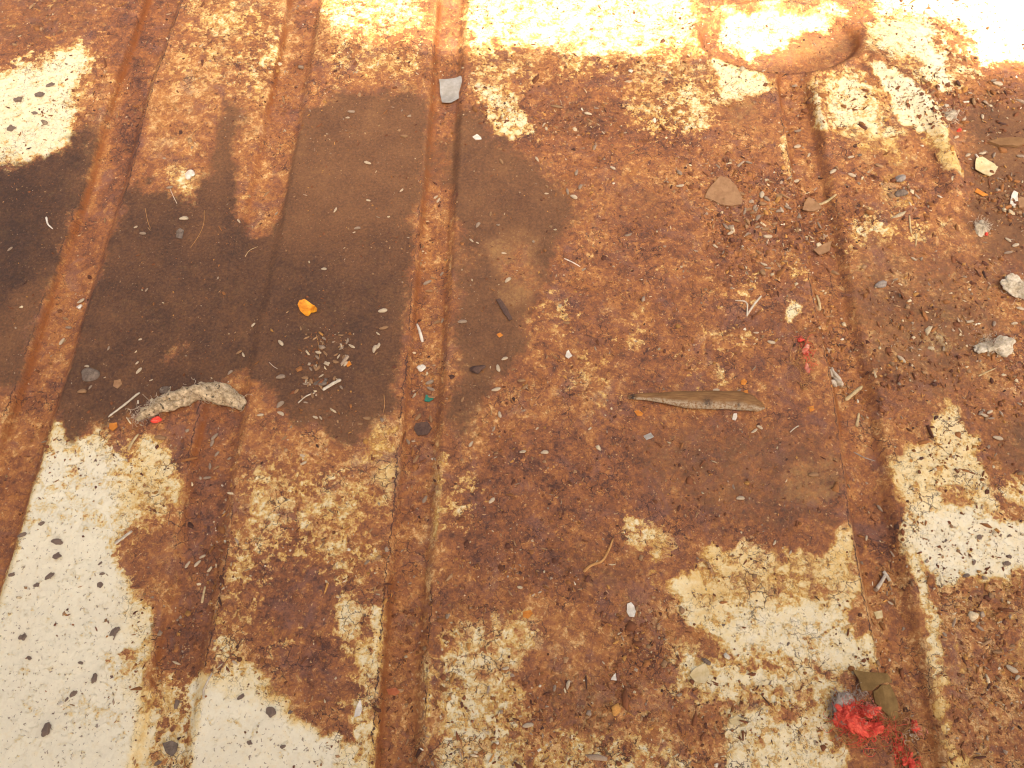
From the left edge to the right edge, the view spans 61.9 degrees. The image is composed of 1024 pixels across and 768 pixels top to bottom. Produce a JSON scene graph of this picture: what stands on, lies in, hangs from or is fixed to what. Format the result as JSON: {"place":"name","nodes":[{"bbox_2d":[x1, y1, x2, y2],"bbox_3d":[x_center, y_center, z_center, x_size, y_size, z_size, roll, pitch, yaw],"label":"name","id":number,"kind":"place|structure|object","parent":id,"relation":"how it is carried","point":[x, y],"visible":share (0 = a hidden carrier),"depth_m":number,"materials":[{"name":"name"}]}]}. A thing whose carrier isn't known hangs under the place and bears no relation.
{"place":"outdoors","nodes":[
{"label":"outdoors","id":0,"kind":"place"},
{"bbox_2d":[0,0,1023,767],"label":"metal floor","id":1,"kind":"structure","parent":0,"point":[792,596],"depth_m":0.42,"materials":[{"name":"paint"}]},
{"bbox_2d":[7,125,15,131],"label":"pellet","id":2,"kind":"object","parent":1,"relation":"on","point":[10,128],"visible":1,"depth_m":0.49},
{"bbox_2d":[13,97,21,101],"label":"pellet","id":3,"kind":"object","parent":1,"relation":"on","point":[18,99],"visible":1,"depth_m":0.50},
{"bbox_2d":[17,532,26,536],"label":"pellet","id":4,"kind":"object","parent":1,"relation":"on","point":[22,534],"visible":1,"depth_m":0.39},
{"bbox_2d":[18,634,26,640],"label":"pellet","id":5,"kind":"object","parent":1,"relation":"on","point":[22,637],"visible":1,"depth_m":0.37},
{"bbox_2d":[34,92,44,96],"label":"pellet","id":6,"kind":"object","parent":1,"relation":"on","point":[39,94],"visible":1,"depth_m":0.50},
{"bbox_2d":[41,722,50,736],"bbox_3d":[-0.190,0.141,0.349,0.004,0.002,0.006,10,64,17],"label":"pellet","id":7,"kind":"object","parent":1,"relation":"on","point":[46,729],"visible":1,"depth_m":0.35},
{"bbox_2d":[45,572,54,579],"bbox_3d":[-0.205,0.085,0.378,0.005,0.001,0.003,-34,56,-7],"label":"pellet","id":8,"kind":"object","parent":1,"relation":"on","point":[50,575],"visible":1,"depth_m":0.38},
{"bbox_2d":[52,552,61,558],"bbox_3d":[-0.203,0.077,0.382,0.004,0.001,0.004,-1,50,6],"label":"pellet","id":9,"kind":"object","parent":1,"relation":"on","point":[57,555],"visible":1,"depth_m":0.38},
{"bbox_2d":[51,538,62,544],"bbox_3d":[-0.205,0.071,0.384,0.006,0.001,0.003,12,61,0],"label":"pellet","id":10,"kind":"object","parent":1,"relation":"on","point":[56,541],"visible":1,"depth_m":0.38},
{"bbox_2d":[69,690,77,697],"bbox_3d":[-0.183,0.129,0.356,0.004,0.001,0.002,-38,79,-12],"label":"pellet","id":11,"kind":"object","parent":1,"relation":"on","point":[73,693],"visible":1,"depth_m":0.36},
{"bbox_2d":[77,389,86,392],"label":"seed","id":12,"kind":"object","parent":1,"relation":"on","point":[82,391],"visible":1,"depth_m":0.42,"materials":[{"name":"brown plant"}]},
{"bbox_2d":[81,368,99,381],"bbox_3d":[-0.208,-0.004,0.421,0.009,0.003,0.008,1,64,1],"label":"grey stone","id":13,"kind":"object","parent":1,"relation":"on","point":[90,374],"visible":1,"depth_m":0.42,"materials":[{"name":"grey stone"}]},
{"bbox_2d":[91,673,97,683],"bbox_3d":[-0.175,0.124,0.358,0.003,0.002,0.004,5,66,16],"label":"pellet","id":14,"kind":"object","parent":1,"relation":"on","point":[94,678],"visible":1,"depth_m":0.36},
{"bbox_2d":[109,422,117,430],"bbox_3d":[-0.191,0.021,0.408,0.004,0.001,0.004,1,64,1],"label":"orange scrap","id":15,"kind":"object","parent":1,"relation":"on","point":[113,426],"visible":1,"depth_m":0.41,"materials":[{"name":"orange plastic"}]},
{"bbox_2d":[109,627,119,635],"bbox_3d":[-0.171,0.106,0.366,0.003,0.001,0.005,20,58,8],"label":"pellet","id":16,"kind":"object","parent":1,"relation":"on","point":[114,631],"visible":1,"depth_m":0.37},
{"bbox_2d":[113,379,121,388],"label":"brown flake","id":17,"kind":"object","parent":1,"relation":"on","point":[117,384],"visible":1,"depth_m":0.42,"materials":[{"name":"brown"}]},
{"bbox_2d":[114,530,131,544],"bbox_3d":[-0.175,0.069,0.385,0.007,0.001,0.007,1,64,1],"label":"straw","id":18,"kind":"object","parent":1,"relation":"on","point":[122,538],"visible":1,"depth_m":0.39,"materials":[{"name":"beige plant"}]},
{"bbox_2d":[108,392,139,416],"bbox_3d":[-0.188,0.010,0.413,0.013,0.001,0.014,1,64,1],"label":"straw","id":19,"kind":"object","parent":1,"relation":"on","point":[126,403],"visible":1,"depth_m":0.41,"materials":[{"name":"beige plant"}]},
{"bbox_2d":[127,434,138,450],"bbox_3d":[-0.180,0.028,0.405,0.004,0.001,0.009,1,64,1],"label":"straw","id":20,"kind":"object","parent":1,"relation":"on","point":[131,443],"visible":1,"depth_m":0.41,"materials":[{"name":"beige plant"}]},
{"bbox_2d":[154,435,165,439],"bbox_3d":[-0.167,0.025,0.406,0.006,0.002,0.002,5,51,3],"label":"seed","id":21,"kind":"object","parent":1,"relation":"on","point":[159,437],"visible":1,"depth_m":0.41,"materials":[{"name":"brown plant"}]},
{"bbox_2d":[159,386,169,393],"bbox_3d":[-0.169,0.003,0.416,0.005,0.003,0.004,1,64,1],"label":"grey stone","id":22,"kind":"object","parent":1,"relation":"on","point":[164,389],"visible":1,"depth_m":0.41,"materials":[{"name":"grey stone"}]},
{"bbox_2d":[163,741,177,755],"bbox_3d":[-0.140,0.149,0.349,0.006,0.001,0.006,1,64,1],"label":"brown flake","id":23,"kind":"object","parent":1,"relation":"on","point":[170,747],"visible":1,"depth_m":0.35,"materials":[{"name":"grey stone"}]},
{"bbox_2d":[174,699,179,708],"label":"pellet","id":24,"kind":"object","parent":1,"relation":"on","point":[176,703],"visible":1,"depth_m":0.36},
{"bbox_2d":[176,228,183,238],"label":"dark flake","id":25,"kind":"object","parent":1,"relation":"on","point":[179,232],"visible":1,"depth_m":0.46,"materials":[{"name":"grey stone"}]},
{"bbox_2d":[128,377,246,427],"bbox_3d":[-0.156,0.006,0.408,0.060,0.022,0.021,-9,64,-5],"label":"wool scrap","id":26,"kind":"object","parent":1,"relation":"on","point":[220,393],"visible":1,"depth_m":0.41,"materials":[{"name":"beige fabric"}]},
{"bbox_2d":[185,170,194,179],"bbox_3d":[-0.180,-0.117,0.477,0.006,0.003,0.006,1,64,1],"label":"white pebble","id":27,"kind":"object","parent":1,"relation":"on","point":[189,174],"visible":1,"depth_m":0.48,"materials":[{"name":"white stone"}]},
{"bbox_2d":[201,586,205,602],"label":"straw","id":28,"kind":"object","parent":1,"relation":"on","point":[202,598],"visible":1,"depth_m":0.38,"materials":[{"name":"beige plant"}]},
{"bbox_2d":[202,673,212,698],"bbox_3d":[-0.128,0.126,0.357,0.003,0.001,0.010,1,64,1],"label":"hair","id":29,"kind":"object","parent":1,"relation":"on","point":[204,688],"visible":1,"depth_m":0.36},
{"bbox_2d":[265,707,275,717],"bbox_3d":[-0.100,0.136,0.353,0.005,0.001,0.004,30,72,12],"label":"pellet","id":30,"kind":"object","parent":1,"relation":"on","point":[270,712],"visible":1,"depth_m":0.35},
{"bbox_2d":[276,401,283,407],"bbox_3d":[-0.112,0.010,0.413,0.002,0.002,0.005,39,71,13],"label":"seed","id":31,"kind":"object","parent":1,"relation":"on","point":[280,403],"visible":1,"depth_m":0.41,"materials":[{"name":"beige plant"}]},
{"bbox_2d":[276,374,284,378],"bbox_3d":[-0.114,-0.004,0.420,0.005,0.002,0.003,-10,47,-7],"label":"seed","id":32,"kind":"object","parent":1,"relation":"on","point":[280,376],"visible":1,"depth_m":0.42,"materials":[{"name":"beige plant"}]},
{"bbox_2d":[297,299,316,315],"bbox_3d":[-0.104,-0.039,0.435,0.010,0.004,0.009,1,64,1],"label":"yellow leaf","id":33,"kind":"object","parent":1,"relation":"on","point":[306,308],"visible":1,"depth_m":0.44,"materials":[{"name":"plant"}]},
{"bbox_2d":[313,378,327,385],"bbox_3d":[-0.094,-0.001,0.419,0.008,0.002,0.004,-7,64,-4],"label":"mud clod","id":34,"kind":"object","parent":1,"relation":"on","point":[324,382],"visible":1,"depth_m":0.42,"materials":[{"name":"grey soil"}]},
{"bbox_2d":[322,379,340,390],"bbox_3d":[-0.088,0.000,0.418,0.009,0.002,0.007,1,64,1],"label":"straw","id":35,"kind":"object","parent":1,"relation":"on","point":[331,384],"visible":1,"depth_m":0.42,"materials":[{"name":"beige plant"}]},
{"bbox_2d":[354,700,361,716],"bbox_3d":[-0.063,0.134,0.353,0.003,0.001,0.007,1,64,1],"label":"paint flake","id":36,"kind":"object","parent":1,"relation":"on","point":[358,710],"visible":1,"depth_m":0.35,"materials":[{"name":"white paint"}]},
{"bbox_2d":[378,308,386,312],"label":"seed","id":37,"kind":"object","parent":1,"relation":"on","point":[383,310],"visible":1,"depth_m":0.44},
{"bbox_2d":[386,688,399,695],"bbox_3d":[-0.050,0.130,0.360,0.006,0.001,0.003,1,64,1],"label":"red scrap","id":38,"kind":"object","parent":1,"relation":"on","point":[394,691],"visible":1,"depth_m":0.36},
{"bbox_2d":[417,324,423,341],"bbox_3d":[-0.047,-0.026,0.438,0.004,0.001,0.011,1,64,1],"label":"splinter","id":39,"kind":"object","parent":1,"relation":"on","point":[420,334],"visible":1,"depth_m":0.44,"materials":[{"name":"beige wood"}]},
{"bbox_2d":[417,364,425,371],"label":"white pebble","id":40,"kind":"object","parent":1,"relation":"on","point":[421,368],"visible":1,"depth_m":0.43,"materials":[{"name":"white stone"}]},
{"bbox_2d":[414,422,431,435],"bbox_3d":[-0.043,0.022,0.414,0.009,0.001,0.007,1,64,1],"label":"dark flake","id":41,"kind":"object","parent":1,"relation":"on","point":[422,428],"visible":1,"depth_m":0.41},
{"bbox_2d":[424,395,433,401],"bbox_3d":[-0.041,0.007,0.421,0.005,0.001,0.004,1,64,1],"label":"green scrap","id":42,"kind":"object","parent":1,"relation":"on","point":[427,399],"visible":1,"depth_m":0.42,"materials":[{"name":"green plastic"}]},
{"bbox_2d":[439,76,461,102],"bbox_3d":[-0.035,-0.176,0.510,0.018,0.003,0.022,1,64,1],"label":"paper scrap","id":43,"kind":"object","parent":1,"relation":"on","point":[449,90],"visible":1,"depth_m":0.51,"materials":[{"name":"white paper"}]},
{"bbox_2d":[473,134,480,139],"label":"white flake","id":44,"kind":"object","parent":1,"relation":"on","point":[476,137],"visible":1,"depth_m":0.49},
{"bbox_2d":[469,365,485,373],"bbox_3d":[-0.017,-0.007,0.423,0.008,0.004,0.005,-17,65,-8],"label":"mud clod","id":45,"kind":"object","parent":1,"relation":"on","point":[476,369],"visible":1,"depth_m":0.42,"materials":[{"name":"brown soil"}]},
{"bbox_2d":[496,298,511,320],"bbox_3d":[-0.004,-0.038,0.439,0.009,0.001,0.013,1,64,1],"label":"dark flake","id":46,"kind":"object","parent":1,"relation":"on","point":[503,307],"visible":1,"depth_m":0.44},
{"bbox_2d":[0,0,1023,767],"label":"rust grit","id":47,"kind":"object","parent":1,"relation":"on","point":[632,626],"visible":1,"depth_m":0.42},
{"bbox_2d":[523,610,532,618],"bbox_3d":[0.007,0.100,0.371,0.004,0.001,0.004,1,64,1],"label":"orange scrap","id":48,"kind":"object","parent":1,"relation":"on","point":[527,614],"visible":1,"depth_m":0.37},
{"bbox_2d":[522,723,533,727],"bbox_3d":[0.007,0.140,0.350,0.005,0.002,0.002,-11,70,4],"label":"seed","id":49,"kind":"object","parent":1,"relation":"on","point":[526,725],"visible":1,"depth_m":0.35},
{"bbox_2d":[565,350,571,358],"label":"white flake","id":50,"kind":"object","parent":1,"relation":"on","point":[568,355],"visible":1,"depth_m":0.43,"materials":[{"name":"white"}]},
{"bbox_2d":[583,538,613,572],"bbox_3d":[0.040,0.077,0.382,0.004,0.002,0.021,40,70,18],"label":"rootlet","id":51,"kind":"object","parent":1,"relation":"on","point":[596,563],"visible":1,"depth_m":0.38,"materials":[{"name":"brown plant"}]},
{"bbox_2d":[627,602,635,616],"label":"white flake","id":52,"kind":"object","parent":1,"relation":"on","point":[631,610],"visible":1,"depth_m":0.37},
{"bbox_2d":[634,410,642,415],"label":"orange scrap","id":53,"kind":"object","parent":1,"relation":"on","point":[638,413],"visible":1,"depth_m":0.41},
{"bbox_2d":[644,433,653,439],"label":"grey flake","id":54,"kind":"object","parent":1,"relation":"on","point":[648,436],"visible":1,"depth_m":0.41,"materials":[{"name":"paper"}]},
{"bbox_2d":[628,391,764,411],"bbox_3d":[0.089,0.008,0.413,0.066,0.004,0.010,1,64,1],"label":"wood sliver","id":55,"kind":"object","parent":1,"relation":"on","point":[735,400],"visible":1,"depth_m":0.41,"materials":[{"name":"brown wood"}]},
{"bbox_2d":[689,664,708,683],"bbox_3d":[0.079,0.122,0.360,0.009,0.001,0.008,1,64,1],"label":"paint flake","id":56,"kind":"object","parent":1,"relation":"on","point":[699,674],"visible":1,"depth_m":0.36,"materials":[{"name":"beige paint"}]},
{"bbox_2d":[701,658,710,664],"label":"pellet","id":57,"kind":"object","parent":1,"relation":"on","point":[706,661],"visible":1,"depth_m":0.36},
{"bbox_2d":[705,176,741,205],"bbox_3d":[0.119,-0.106,0.472,0.020,0.001,0.019,22,66,11],"label":"card triangle","id":58,"kind":"object","parent":1,"relation":"on","point":[721,188],"visible":1,"depth_m":0.47,"materials":[{"name":"brown cardboard"}]},
{"bbox_2d":[729,716,742,724],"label":"paint flake","id":59,"kind":"object","parent":1,"relation":"on","point":[735,720],"visible":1,"depth_m":0.35,"materials":[{"name":"beige paint"}]},
{"bbox_2d":[735,300,747,315],"bbox_3d":[0.118,-0.039,0.438,0.006,0.001,0.009,1,64,1],"label":"straw","id":60,"kind":"object","parent":1,"relation":"on","point":[746,304],"visible":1,"depth_m":0.44,"materials":[{"name":"beige plant"}]},
{"bbox_2d":[748,296,761,314],"bbox_3d":[0.125,-0.040,0.439,0.009,0.001,0.012,1,64,1],"label":"straw","id":61,"kind":"object","parent":1,"relation":"on","point":[753,305],"visible":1,"depth_m":0.44,"materials":[{"name":"beige plant"}]},
{"bbox_2d":[782,320,824,398],"bbox_3d":[0.145,-0.012,0.424,0.022,0.005,0.045,1,64,1],"label":"red wool tuft","id":62,"kind":"object","parent":1,"relation":"on","point":[805,349],"visible":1,"depth_m":0.42,"materials":[{"name":"red fabric"}]},
{"bbox_2d":[803,197,821,211],"bbox_3d":[0.166,-0.100,0.473,0.011,0.002,0.010,1,64,1],"label":"brown flake","id":63,"kind":"object","parent":1,"relation":"on","point":[811,205],"visible":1,"depth_m":0.47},
{"bbox_2d":[808,472,818,476],"bbox_3d":[0.141,0.042,0.398,0.005,0.002,0.003,-1,57,-5],"label":"seed","id":64,"kind":"object","parent":1,"relation":"on","point":[813,474],"visible":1,"depth_m":0.40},
{"bbox_2d":[816,295,820,309],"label":"straw","id":65,"kind":"object","parent":1,"relation":"on","point":[819,302],"visible":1,"depth_m":0.45,"materials":[{"name":"beige plant"}]},
{"bbox_2d":[813,241,831,254],"bbox_3d":[0.167,-0.073,0.460,0.011,0.002,0.009,1,64,1],"label":"brown flake","id":66,"kind":"object","parent":1,"relation":"on","point":[822,249],"visible":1,"depth_m":0.46,"materials":[{"name":"brown"}]},
{"bbox_2d":[819,194,836,204],"bbox_3d":[0.175,-0.102,0.473,0.010,0.005,0.005,1,64,1],"label":"straw","id":67,"kind":"object","parent":1,"relation":"on","point":[828,200],"visible":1,"depth_m":0.47,"materials":[{"name":"beige plant"}]},
{"bbox_2d":[830,367,843,386],"bbox_3d":[0.160,-0.004,0.425,0.008,0.005,0.012,1,64,1],"label":"chewed scrap","id":68,"kind":"object","parent":1,"relation":"on","point":[836,380],"visible":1,"depth_m":0.42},
{"bbox_2d":[844,386,862,400],"bbox_3d":[0.169,0.004,0.422,0.010,0.001,0.009,1,64,1],"label":"straw","id":69,"kind":"object","parent":1,"relation":"on","point":[853,393],"visible":1,"depth_m":0.42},
{"bbox_2d":[855,413,859,426],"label":"straw","id":70,"kind":"object","parent":1,"relation":"on","point":[857,421],"visible":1,"depth_m":0.41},
{"bbox_2d":[853,670,891,690],"bbox_3d":[0.151,0.123,0.355,0.016,0.002,0.008,1,64,1],"label":"dead leaf","id":71,"kind":"object","parent":1,"relation":"on","point":[869,681],"visible":1,"depth_m":0.35,"materials":[{"name":"brown plant"}]},
{"bbox_2d":[874,610,882,618],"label":"paint flake","id":72,"kind":"object","parent":1,"relation":"on","point":[878,614],"visible":1,"depth_m":0.37,"materials":[{"name":"beige paint"}]},
{"bbox_2d":[875,280,886,287],"bbox_3d":[0.192,-0.052,0.445,0.007,0.004,0.003,-8,64,-4],"label":"blue grey stone","id":73,"kind":"object","parent":1,"relation":"on","point":[881,284],"visible":1,"depth_m":0.44,"materials":[{"name":"stone"}]},
{"bbox_2d":[873,571,890,591],"bbox_3d":[0.165,0.088,0.381,0.008,0.003,0.009,1,64,1],"label":"stem scrap","id":74,"kind":"object","parent":1,"relation":"on","point":[880,583],"visible":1,"depth_m":0.38,"materials":[{"name":"plant"}]},
{"bbox_2d":[821,684,945,767],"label":"red wool wad","id":75,"kind":"object","parent":1,"relation":"on","point":[848,713],"visible":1,"depth_m":0.35,"materials":[{"name":"red fabric"}]},
{"bbox_2d":[873,684,897,720],"bbox_3d":[0.155,0.132,0.355,0.010,0.002,0.015,1,64,1],"label":"dead leaf","id":76,"kind":"object","parent":1,"relation":"on","point":[885,696],"visible":1,"depth_m":0.35,"materials":[{"name":"brown plant"}]},
{"bbox_2d":[895,174,905,181],"bbox_3d":[0.216,-0.114,0.474,0.006,0.004,0.004,-17,65,-8],"label":"grey stone","id":77,"kind":"object","parent":1,"relation":"on","point":[900,178],"visible":1,"depth_m":0.47,"materials":[{"name":"grey stone"}]},
{"bbox_2d":[894,189,907,196],"bbox_3d":[0.214,-0.105,0.470,0.008,0.004,0.004,-16,65,-8],"label":"grey stone","id":78,"kind":"object","parent":1,"relation":"on","point":[901,192],"visible":1,"depth_m":0.47,"materials":[{"name":"grey stone"}]},
{"bbox_2d":[897,355,905,362],"bbox_3d":[0.194,-0.012,0.426,0.002,0.002,0.005,-39,69,-8],"label":"seed","id":79,"kind":"object","parent":1,"relation":"on","point":[900,358],"visible":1,"depth_m":0.42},
{"bbox_2d":[909,215,911,232],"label":"straw","id":80,"kind":"object","parent":1,"relation":"on","point":[910,224],"visible":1,"depth_m":0.46,"materials":[{"name":"beige plant"}]},
{"bbox_2d":[939,105,964,131],"bbox_3d":[0.254,-0.155,0.491,0.018,0.010,0.012,35,69,16],"label":"fluff wad","id":81,"kind":"object","parent":1,"relation":"on","point":[951,115],"visible":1,"depth_m":0.49,"materials":[{"name":"fabric"}]},
{"bbox_2d":[968,215,992,236],"bbox_3d":[0.253,-0.085,0.459,0.011,0.007,0.012,-30,67,-14],"label":"fluff wad","id":82,"kind":"object","parent":1,"relation":"on","point":[981,228],"visible":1,"depth_m":0.46,"materials":[{"name":"fabric"}]},
{"bbox_2d":[975,188,987,195],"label":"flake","id":83,"kind":"object","parent":1,"relation":"on","point":[979,192],"visible":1,"depth_m":0.47,"materials":[{"name":"orange"}]},
{"bbox_2d":[975,157,997,176],"bbox_3d":[0.265,-0.122,0.478,0.013,0.002,0.011,36,69,16],"label":"cream flake","id":84,"kind":"object","parent":1,"relation":"on","point":[985,166],"visible":1,"depth_m":0.48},
{"bbox_2d":[969,332,1015,357],"bbox_3d":[0.241,-0.020,0.426,0.022,0.011,0.013,13,64,6],"label":"fluff wad","id":85,"kind":"object","parent":1,"relation":"on","point":[1002,346],"visible":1,"depth_m":0.43,"materials":[{"name":"fabric"}]},
{"bbox_2d":[993,81,1002,85],"bbox_3d":[0.288,-0.178,0.506,0.006,0.002,0.003,16,63,5],"label":"seed","id":86,"kind":"object","parent":1,"relation":"on","point":[997,83],"visible":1,"depth_m":0.51,"materials":[{"name":"beige"}]},
{"bbox_2d":[993,436,1002,439],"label":"seed","id":87,"kind":"object","parent":1,"relation":"on","point":[998,437],"visible":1,"depth_m":0.41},
{"bbox_2d":[988,137,1023,147],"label":"twig slab","id":88,"kind":"object","parent":1,"relation":"on","point":[1015,142],"depth_m":0.48,"materials":[{"name":"brown wood"}]},
{"bbox_2d":[1003,561,1010,565],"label":"pellet","id":89,"kind":"object","parent":1,"relation":"on","point":[1007,563],"visible":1,"depth_m":0.38},
{"bbox_2d":[994,271,1023,304],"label":"fluff wad","id":90,"kind":"object","parent":1,"relation":"on","point":[1012,284],"visible":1,"depth_m":0.44,"materials":[{"name":"fabric"}]},
{"bbox_2d":[1006,665,1017,672],"bbox_3d":[0.211,0.120,0.359,0.006,0.002,0.002,31,78,9],"label":"seed","id":91,"kind":"object","parent":1,"relation":"on","point":[1012,669],"visible":1,"depth_m":0.36,"materials":[{"name":"beige plant"}]},
{"bbox_2d":[1010,191,1017,206],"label":"white flake","id":92,"kind":"object","parent":1,"relation":"on","point":[1014,195],"visible":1,"depth_m":0.47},
{"bbox_2d":[1018,197,1023,207],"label":"brown flake","id":93,"kind":"object","parent":1,"relation":"on","point":[1021,202],"visible":1,"depth_m":0.47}
]}

